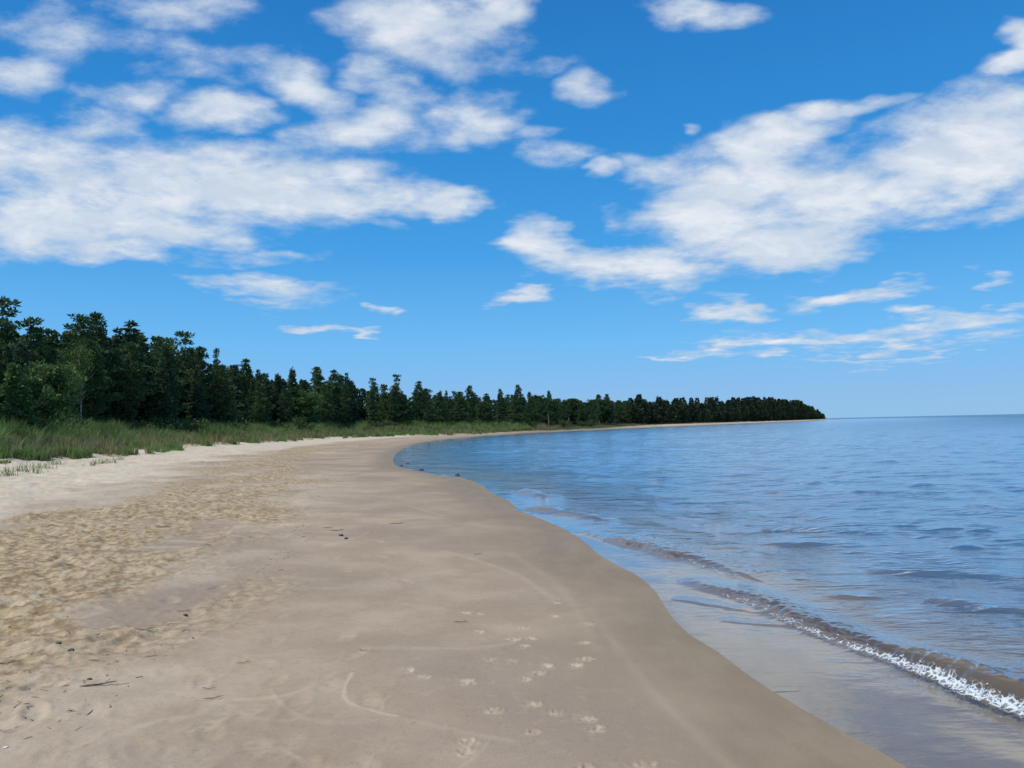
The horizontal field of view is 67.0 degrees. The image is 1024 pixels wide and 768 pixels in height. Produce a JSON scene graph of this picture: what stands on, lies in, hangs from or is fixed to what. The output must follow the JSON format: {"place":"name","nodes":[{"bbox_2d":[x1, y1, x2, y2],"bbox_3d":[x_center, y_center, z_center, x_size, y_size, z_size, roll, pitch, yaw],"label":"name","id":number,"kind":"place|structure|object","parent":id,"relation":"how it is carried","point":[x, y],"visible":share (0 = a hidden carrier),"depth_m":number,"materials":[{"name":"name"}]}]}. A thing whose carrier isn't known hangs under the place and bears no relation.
{"place":"outdoors","nodes":[
{"label":"outdoors","id":0,"kind":"place"},
{"bbox_2d":[0,419,1023,767],"bbox_3d":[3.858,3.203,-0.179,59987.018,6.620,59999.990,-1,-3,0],"label":"beach","id":1,"kind":"structure","parent":0,"point":[560,647],"depth_m":5.70,"materials":[{"name":"beige sand"}]},
{"bbox_2d":[0,344,10,408],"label":"pine tree","id":2,"kind":"object","parent":1,"relation":"on","point":[1,381],"visible":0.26,"depth_m":46.32,"materials":[{"name":"green plant"}]},
{"bbox_2d":[0,344,19,407],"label":"spruce tree","id":3,"kind":"object","parent":1,"relation":"on","point":[9,355],"visible":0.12,"depth_m":47.83,"materials":[{"name":"green plant"}]},
{"bbox_2d":[0,295,40,377],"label":"pine tree","id":4,"kind":"object","parent":1,"relation":"on","point":[6,335],"visible":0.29,"depth_m":55.43,"materials":[{"name":"green plant"}]},
{"bbox_2d":[4,341,36,399],"bbox_3d":[-32.075,0.589,50.475,3.182,6.914,2.813,-1,-2,-12],"label":"spruce tree","id":5,"kind":"object","parent":1,"relation":"on","point":[19,358],"visible":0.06,"depth_m":50.67,"materials":[{"name":"green plant"}]},
{"bbox_2d":[0,362,43,434],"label":"young conifer","id":6,"kind":"object","parent":1,"relation":"on","point":[14,381],"visible":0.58,"depth_m":44.04,"materials":[{"name":"green plant"}]},
{"bbox_2d":[17,340,29,370],"bbox_3d":[-33.831,0.490,53.376,3.120,7.179,3.028,-1,-3,-10],"label":"spruce tree","id":7,"kind":"object","parent":1,"relation":"on","point":[24,347],"visible":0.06,"depth_m":53.52,"materials":[{"name":"green plant"}]},
{"bbox_2d":[0,462,47,473],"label":"grass tuft","id":8,"kind":"object","parent":1,"relation":"on","point":[32,468],"visible":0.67,"depth_m":26.50,"materials":[{"name":"green plant"}]},
{"bbox_2d":[26,330,50,369],"bbox_3d":[-38.590,0.135,63.633,5.029,9.810,5.689,-2,-1,16],"label":"spruce tree","id":9,"kind":"object","parent":1,"relation":"on","point":[39,340],"visible":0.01,"depth_m":63.41,"materials":[{"name":"green plant"}]},
{"bbox_2d":[13,316,67,380],"bbox_3d":[-38.045,-0.404,61.843,6.531,9.995,4.527,-3,-1,32],"label":"pine tree","id":10,"kind":"object","parent":1,"relation":"on","point":[43,353],"visible":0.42,"depth_m":61.49,"materials":[{"name":"green plant"}]},
{"bbox_2d":[32,328,62,352],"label":"pine tree","id":11,"kind":"object","parent":1,"relation":"on","point":[48,339],"visible":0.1,"depth_m":70.90,"materials":[{"name":"green plant"}]},
{"bbox_2d":[13,359,87,421],"bbox_3d":[-29.665,1.148,49.521,4.817,5.517,4.463,0,-2,-3],"label":"bush","id":12,"kind":"object","parent":1,"relation":"on","point":[51,386],"visible":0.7,"depth_m":49.18,"materials":[{"name":"green plant"}]},
{"bbox_2d":[29,411,83,430],"bbox_3d":[-27.149,2.613,46.035,2.817,2.052,3.439,0,-3,-26],"label":"shrub","id":13,"kind":"object","parent":1,"relation":"on","point":[62,419],"visible":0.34,"depth_m":46.05,"materials":[{"name":"green plant"}]},
{"bbox_2d":[44,348,73,404],"bbox_3d":[-33.546,0.732,56.926,2.930,6.854,2.520,-3,-3,30],"label":"pine tree","id":14,"kind":"object","parent":1,"relation":"on","point":[53,356],"visible":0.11,"depth_m":56.87,"materials":[{"name":"green plant"}]},
{"bbox_2d":[61,327,73,348],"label":"spruce tree","id":15,"kind":"object","parent":1,"relation":"on","point":[65,340],"visible":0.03,"depth_m":74.32,"materials":[{"name":"green plant"}]},
{"bbox_2d":[57,341,100,419],"bbox_3d":[-34.335,0.628,61.368,2.738,7.983,3.098,-1,-3,-4],"label":"birch tree","id":16,"kind":"object","parent":1,"relation":"on","point":[74,351],"visible":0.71,"depth_m":61.22,"materials":[{"name":"green plant"}]},
{"bbox_2d":[63,323,102,409],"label":"pine tree","id":17,"kind":"object","parent":1,"relation":"on","point":[67,325],"visible":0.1,"depth_m":67.06,"materials":[{"name":"green plant"}]},
{"bbox_2d":[42,313,125,410],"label":"pine tree","id":18,"kind":"object","parent":1,"relation":"on","point":[81,320],"visible":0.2,"depth_m":66.11,"materials":[{"name":"green plant"}]},
{"bbox_2d":[69,340,120,423],"bbox_3d":[-34.198,0.453,63.092,4.014,8.208,3.680,0,-3,-29],"label":"pine tree","id":19,"kind":"object","parent":1,"relation":"on","point":[95,407],"visible":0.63,"depth_m":62.72,"materials":[{"name":"green plant"}]},
{"bbox_2d":[78,311,115,416],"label":"pine tree","id":20,"kind":"object","parent":1,"relation":"on","point":[96,321],"visible":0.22,"depth_m":70.14,"materials":[{"name":"green plant"}]},
{"bbox_2d":[108,327,123,360],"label":"spruce tree","id":21,"kind":"object","parent":1,"relation":"on","point":[115,338],"visible":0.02,"depth_m":80.90,"materials":[{"name":"green plant"}]},
{"bbox_2d":[98,348,143,421],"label":"pine tree","id":22,"kind":"object","parent":1,"relation":"on","point":[114,355],"visible":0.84,"depth_m":67.70,"materials":[{"name":"green plant"}]},
{"bbox_2d":[95,320,167,420],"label":"spruce tree","id":23,"kind":"object","parent":1,"relation":"on","point":[128,336],"visible":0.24,"depth_m":72.39,"materials":[{"name":"green plant"}]},
{"bbox_2d":[113,341,156,424],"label":"pine tree","id":24,"kind":"object","parent":1,"relation":"on","point":[138,369],"visible":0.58,"depth_m":69.95,"materials":[{"name":"green plant"}]},
{"bbox_2d":[127,333,155,389],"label":"pine tree","id":25,"kind":"object","parent":1,"relation":"on","point":[149,373],"visible":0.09,"depth_m":76.21,"materials":[{"name":"green plant"}]},
{"bbox_2d":[120,413,162,427],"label":"shrub","id":26,"kind":"object","parent":1,"relation":"on","point":[136,420],"visible":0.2,"depth_m":68.21,"materials":[{"name":"green plant"}]},
{"bbox_2d":[138,336,151,362],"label":"spruce tree","id":27,"kind":"object","parent":1,"relation":"on","point":[146,353],"visible":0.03,"depth_m":87.63,"materials":[{"name":"green plant"}]},
{"bbox_2d":[127,419,163,432],"bbox_3d":[-30.245,3.772,64.302,3.166,1.732,2.200,-1,-3,3],"label":"shrub","id":28,"kind":"object","parent":1,"relation":"on","point":[141,423],"visible":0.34,"depth_m":63.69,"materials":[{"name":"green plant"}]},
{"bbox_2d":[144,357,182,425],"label":"spruce tree","id":29,"kind":"object","parent":1,"relation":"on","point":[162,395],"visible":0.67,"depth_m":72.26,"materials":[{"name":"green plant"}]},
{"bbox_2d":[144,342,187,420],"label":"pine tree","id":30,"kind":"object","parent":1,"relation":"on","point":[173,359],"visible":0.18,"depth_m":76.78,"materials":[{"name":"green plant"}]},
{"bbox_2d":[143,335,189,406],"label":"pine tree","id":31,"kind":"object","parent":1,"relation":"on","point":[157,339],"visible":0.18,"depth_m":78.42,"materials":[{"name":"green plant"}]},
{"bbox_2d":[149,414,183,431],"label":"shrub","id":32,"kind":"object","parent":1,"relation":"on","point":[172,426],"visible":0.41,"depth_m":69.77,"materials":[{"name":"green plant"}]},
{"bbox_2d":[146,345,189,428],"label":"spruce tree","id":33,"kind":"object","parent":1,"relation":"on","point":[169,367],"visible":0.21,"depth_m":75.02,"materials":[{"name":"green plant"}]},
{"bbox_2d":[0,474,342,738],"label":"straw litter","id":34,"kind":"object","parent":1,"relation":"on","point":[102,596],"visible":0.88,"depth_m":6.74,"materials":[{"name":"beige plant"}]},
{"bbox_2d":[168,337,180,368],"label":"pine tree","id":35,"kind":"object","parent":1,"relation":"on","point":[172,341],"visible":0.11,"depth_m":95.84,"materials":[{"name":"green plant"}]},
{"bbox_2d":[178,347,204,418],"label":"pine tree","id":36,"kind":"object","parent":1,"relation":"on","point":[193,356],"visible":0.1,"depth_m":89.92,"materials":[{"name":"green plant"}]},
{"bbox_2d":[171,330,212,419],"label":"pine tree","id":37,"kind":"object","parent":1,"relation":"on","point":[187,358],"visible":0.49,"depth_m":84.24,"materials":[{"name":"green plant"}]},
{"bbox_2d":[182,364,207,418],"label":"spruce tree","id":38,"kind":"object","parent":1,"relation":"on","point":[191,391],"visible":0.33,"depth_m":81.97,"materials":[{"name":"green plant"}]},
{"bbox_2d":[177,415,220,432],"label":"shrub","id":39,"kind":"object","parent":1,"relation":"on","point":[199,425],"visible":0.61,"depth_m":72.27,"materials":[{"name":"green plant"}]},
{"bbox_2d":[187,369,215,424],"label":"spruce tree","id":40,"kind":"object","parent":1,"relation":"on","point":[199,412],"visible":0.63,"depth_m":78.60,"materials":[{"name":"green plant"}]},
{"bbox_2d":[187,346,217,418],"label":"pine tree","id":41,"kind":"object","parent":1,"relation":"on","point":[200,353],"visible":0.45,"depth_m":86.97,"materials":[{"name":"green plant"}]},
{"bbox_2d":[206,348,224,420],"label":"pine tree","id":42,"kind":"object","parent":1,"relation":"on","point":[215,356],"visible":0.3,"depth_m":98.89,"materials":[{"name":"green plant"}]},
{"bbox_2d":[205,364,240,423],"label":"pine tree","id":43,"kind":"object","parent":1,"relation":"on","point":[228,396],"visible":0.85,"depth_m":87.19,"materials":[{"name":"green plant"}]},
{"bbox_2d":[224,365,251,424],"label":"spruce tree","id":44,"kind":"object","parent":1,"relation":"on","point":[235,380],"visible":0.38,"depth_m":92.31,"materials":[{"name":"green plant"}]},
{"bbox_2d":[224,418,254,432],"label":"shrub","id":45,"kind":"object","parent":1,"relation":"on","point":[236,424],"visible":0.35,"depth_m":80.28,"materials":[{"name":"green plant"}]},
{"bbox_2d":[238,358,256,421],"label":"pine tree","id":46,"kind":"object","parent":1,"relation":"on","point":[248,377],"visible":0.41,"depth_m":99.71,"materials":[{"name":"green plant"}]},
{"bbox_2d":[245,378,267,422],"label":"spruce tree","id":47,"kind":"object","parent":1,"relation":"on","point":[250,390],"visible":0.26,"depth_m":96.69,"materials":[{"name":"green plant"}]},
{"bbox_2d":[247,381,269,424],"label":"pine tree","id":48,"kind":"object","parent":1,"relation":"on","point":[259,412],"visible":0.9,"depth_m":95.13,"materials":[{"name":"green plant"}]},
{"bbox_2d":[255,369,267,412],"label":"spruce tree","id":49,"kind":"object","parent":1,"relation":"on","point":[260,380],"visible":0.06,"depth_m":105.34,"materials":[{"name":"green plant"}]},
{"bbox_2d":[258,384,272,423],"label":"pine tree","id":50,"kind":"object","parent":1,"relation":"on","point":[268,407],"visible":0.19,"depth_m":100.58,"materials":[{"name":"green plant"}]},
{"bbox_2d":[264,374,279,425],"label":"spruce tree","id":51,"kind":"object","parent":1,"relation":"on","point":[268,392],"visible":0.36,"depth_m":108.19,"materials":[{"name":"green plant"}]},
{"bbox_2d":[271,374,283,421],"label":"spruce tree","id":52,"kind":"object","parent":1,"relation":"on","point":[274,393],"visible":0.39,"depth_m":109.90,"materials":[{"name":"green plant"}]},
{"bbox_2d":[0,412,566,463],"bbox_3d":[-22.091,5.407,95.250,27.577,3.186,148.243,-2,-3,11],"label":"grass","id":53,"kind":"structure","parent":1,"relation":"on","point":[107,426],"depth_m":59.58,"materials":[{"name":"green plant"}]},
{"bbox_2d":[275,389,292,423],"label":"pine tree","id":54,"kind":"object","parent":1,"relation":"on","point":[285,406],"visible":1,"depth_m":102.38,"materials":[{"name":"green plant"}]},
{"bbox_2d":[276,389,294,424],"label":"spruce tree","id":55,"kind":"object","parent":1,"relation":"on","point":[289,416],"visible":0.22,"depth_m":104.53,"materials":[{"name":"green plant"}]},
{"bbox_2d":[278,366,306,423],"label":"spruce tree","id":56,"kind":"object","parent":1,"relation":"on","point":[292,390],"visible":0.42,"depth_m":107.76,"materials":[{"name":"green plant"}]},
{"bbox_2d":[289,417,312,429],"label":"shrub","id":57,"kind":"object","parent":1,"relation":"on","point":[296,424],"visible":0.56,"depth_m":101.98,"materials":[{"name":"green plant"}]},
{"bbox_2d":[283,390,324,425],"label":"leafy tree","id":58,"kind":"object","parent":1,"relation":"on","point":[308,402],"visible":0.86,"depth_m":107.97,"materials":[{"name":"green plant"}]},
{"bbox_2d":[307,366,325,422],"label":"pine tree","id":59,"kind":"object","parent":1,"relation":"on","point":[316,386],"visible":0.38,"depth_m":115.95,"materials":[{"name":"green plant"}]},
{"bbox_2d":[12,328,632,424],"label":"wood","id":60,"kind":"object","parent":1,"relation":"on","point":[362,412],"visible":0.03,"depth_m":131.60,"materials":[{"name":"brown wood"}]},
{"bbox_2d":[316,384,336,423],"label":"pine tree","id":61,"kind":"object","parent":1,"relation":"on","point":[326,394],"visible":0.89,"depth_m":112.15,"materials":[{"name":"green plant"}]},
{"bbox_2d":[327,388,344,424],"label":"spruce tree","id":62,"kind":"object","parent":1,"relation":"on","point":[335,415],"visible":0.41,"depth_m":114.92,"materials":[{"name":"green plant"}]},
{"bbox_2d":[327,369,345,421],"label":"pine tree","id":63,"kind":"object","parent":1,"relation":"on","point":[334,376],"visible":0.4,"depth_m":119.37,"materials":[{"name":"green plant"}]},
{"bbox_2d":[336,384,353,425],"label":"tree","id":64,"kind":"object","parent":1,"relation":"on","point":[344,414],"visible":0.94,"depth_m":117.15,"materials":[{"name":"green plant"}]},
{"bbox_2d":[340,373,355,425],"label":"spruce tree","id":65,"kind":"object","parent":1,"relation":"on","point":[346,379],"visible":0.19,"depth_m":121.74,"materials":[{"name":"green plant"}]},
{"bbox_2d":[347,378,359,420],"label":"spruce tree","id":66,"kind":"object","parent":1,"relation":"on","point":[353,400],"visible":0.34,"depth_m":123.50,"materials":[{"name":"green plant"}]},
{"bbox_2d":[363,378,382,416],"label":"pine tree","id":67,"kind":"object","parent":1,"relation":"on","point":[375,396],"visible":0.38,"depth_m":126.84,"materials":[{"name":"green plant"}]},
{"bbox_2d":[364,383,384,421],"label":"pine tree","id":68,"kind":"object","parent":1,"relation":"on","point":[376,389],"visible":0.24,"depth_m":135.99,"materials":[{"name":"green plant"}]},
{"bbox_2d":[366,390,384,427],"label":"spruce tree","id":69,"kind":"object","parent":1,"relation":"on","point":[373,416],"visible":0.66,"depth_m":120.78,"materials":[{"name":"green plant"}]},
{"bbox_2d":[377,384,388,421],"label":"pine tree","id":70,"kind":"object","parent":1,"relation":"on","point":[383,397],"visible":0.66,"depth_m":129.88,"materials":[{"name":"green plant"}]},
{"bbox_2d":[382,385,403,422],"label":"pine tree","id":71,"kind":"object","parent":1,"relation":"on","point":[397,400],"visible":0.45,"depth_m":128.56,"materials":[{"name":"green plant"}]},
{"bbox_2d":[382,390,404,427],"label":"spruce tree","id":72,"kind":"object","parent":1,"relation":"on","point":[393,404],"visible":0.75,"depth_m":124.28,"materials":[{"name":"green plant"}]},
{"bbox_2d":[391,374,402,415],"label":"pine tree","id":73,"kind":"object","parent":1,"relation":"on","point":[397,380],"visible":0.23,"depth_m":135.26,"materials":[{"name":"green plant"}]},
{"bbox_2d":[397,395,413,423],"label":"pine tree","id":74,"kind":"object","parent":1,"relation":"on","point":[405,409],"visible":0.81,"depth_m":129.20,"materials":[{"name":"green plant"}]},
{"bbox_2d":[409,381,427,421],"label":"pine tree","id":75,"kind":"object","parent":1,"relation":"on","point":[416,403],"visible":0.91,"depth_m":137.41,"materials":[{"name":"green plant"}]},
{"bbox_2d":[417,388,432,421],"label":"pine tree","id":76,"kind":"object","parent":1,"relation":"on","point":[426,394],"visible":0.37,"depth_m":141.06,"materials":[{"name":"green plant"}]},
{"bbox_2d":[422,400,434,424],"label":"spruce tree","id":77,"kind":"object","parent":1,"relation":"on","point":[426,413],"visible":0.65,"depth_m":134.30,"materials":[{"name":"green plant"}]},
{"bbox_2d":[430,393,447,423],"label":"pine tree","id":78,"kind":"object","parent":1,"relation":"on","point":[440,408],"visible":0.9,"depth_m":137.24,"materials":[{"name":"green plant"}]},
{"bbox_2d":[446,396,454,422],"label":"pine tree","id":79,"kind":"object","parent":1,"relation":"on","point":[450,401],"visible":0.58,"depth_m":150.54,"materials":[{"name":"green plant"}]},
{"bbox_2d":[449,391,469,421],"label":"pine tree","id":80,"kind":"object","parent":1,"relation":"on","point":[459,411],"visible":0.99,"depth_m":145.69,"materials":[{"name":"green plant"}]},
{"bbox_2d":[464,385,475,418],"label":"pine tree","id":81,"kind":"object","parent":1,"relation":"on","point":[469,395],"visible":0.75,"depth_m":158.19,"materials":[{"name":"green plant"}]},
{"bbox_2d":[465,402,478,421],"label":"pine tree","id":82,"kind":"object","parent":1,"relation":"on","point":[470,412],"visible":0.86,"depth_m":151.10,"materials":[{"name":"green plant"}]},
{"bbox_2d":[474,401,492,422],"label":"leafy tree","id":83,"kind":"object","parent":1,"relation":"on","point":[482,409],"visible":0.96,"depth_m":154.24,"materials":[{"name":"green plant"}]},
{"bbox_2d":[482,393,494,422],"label":"pine tree","id":84,"kind":"object","parent":1,"relation":"on","point":[486,398],"visible":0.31,"depth_m":157.91,"materials":[{"name":"green plant"}]},
{"bbox_2d":[494,395,506,421],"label":"spruce tree","id":85,"kind":"object","parent":1,"relation":"on","point":[500,414],"visible":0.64,"depth_m":162.77,"materials":[{"name":"green plant"}]},
{"bbox_2d":[506,394,514,421],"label":"pine tree","id":86,"kind":"object","parent":1,"relation":"on","point":[508,406],"visible":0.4,"depth_m":173.81,"materials":[{"name":"green plant"}]},
{"bbox_2d":[509,394,525,422],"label":"pine tree","id":87,"kind":"object","parent":1,"relation":"on","point":[516,406],"visible":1,"depth_m":164.68,"materials":[{"name":"green plant"}]},
{"bbox_2d":[514,384,523,412],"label":"pine tree","id":88,"kind":"object","parent":1,"relation":"on","point":[518,390],"visible":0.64,"depth_m":175.05,"materials":[{"name":"green plant"}]},
{"bbox_2d":[522,402,533,423],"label":"pine tree","id":89,"kind":"object","parent":1,"relation":"on","point":[528,409],"visible":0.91,"depth_m":173.58,"materials":[{"name":"green plant"}]},
{"bbox_2d":[533,396,546,423],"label":"pine tree","id":90,"kind":"object","parent":1,"relation":"on","point":[539,408],"visible":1,"depth_m":176.72,"materials":[{"name":"green plant"}]},
{"bbox_2d":[545,398,552,421],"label":"pine tree","id":91,"kind":"object","parent":1,"relation":"on","point":[547,403],"visible":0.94,"depth_m":183.36,"materials":[{"name":"green plant"}]},
{"bbox_2d":[546,400,556,422],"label":"pine tree","id":92,"kind":"object","parent":1,"relation":"on","point":[551,414],"visible":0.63,"depth_m":187.17,"materials":[{"name":"green plant"}]},
{"bbox_2d":[557,405,565,422],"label":"pine tree","id":93,"kind":"object","parent":1,"relation":"on","point":[561,416],"visible":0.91,"depth_m":190.40,"materials":[{"name":"green plant"}]},
{"bbox_2d":[559,398,582,424],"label":"leafy tree","id":94,"kind":"object","parent":1,"relation":"on","point":[574,404],"visible":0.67,"depth_m":200.51,"materials":[{"name":"green plant"}]},
{"bbox_2d":[578,401,585,424],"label":"spruce tree","id":95,"kind":"object","parent":1,"relation":"on","point":[581,413],"visible":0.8,"depth_m":204.79,"materials":[{"name":"green plant"}]},
{"bbox_2d":[595,399,614,423],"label":"leafy tree","id":96,"kind":"object","parent":1,"relation":"on","point":[606,407],"visible":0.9,"depth_m":230.09,"materials":[{"name":"green plant"}]},
{"bbox_2d":[613,402,620,423],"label":"spruce tree","id":97,"kind":"object","parent":1,"relation":"on","point":[617,418],"visible":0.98,"depth_m":247.11,"materials":[{"name":"green plant"}]},
{"bbox_2d":[612,400,623,419],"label":"pine tree","id":98,"kind":"object","parent":1,"relation":"on","point":[620,409],"visible":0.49,"depth_m":252.10,"materials":[{"name":"green plant"}]},
{"bbox_2d":[623,402,631,422],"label":"pine tree","id":99,"kind":"object","parent":1,"relation":"on","point":[627,411],"visible":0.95,"depth_m":259.60,"materials":[{"name":"green plant"}]},
{"bbox_2d":[624,394,825,423],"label":"wood","id":100,"kind":"object","parent":1,"relation":"on","point":[712,409],"visible":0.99,"depth_m":367.43,"materials":[{"name":"green plant"}]},
{"bbox_2d":[0,0,1023,417],"label":"sky","id":101,"kind":"structure","parent":0,"point":[819,204],"materials":[{"name":"blue"}]},
{"bbox_2d":[393,414,1023,715],"bbox_3d":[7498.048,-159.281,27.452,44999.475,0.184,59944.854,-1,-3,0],"label":"water","id":102,"kind":"structure","parent":0,"point":[945,494],"depth_m":16.51,"materials":[{"name":"blue liquid"}]},
{"bbox_2d":[664,555,1023,717],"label":"foam","id":103,"kind":"object","parent":102,"relation":"on","point":[981,693],"visible":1,"depth_m":4.55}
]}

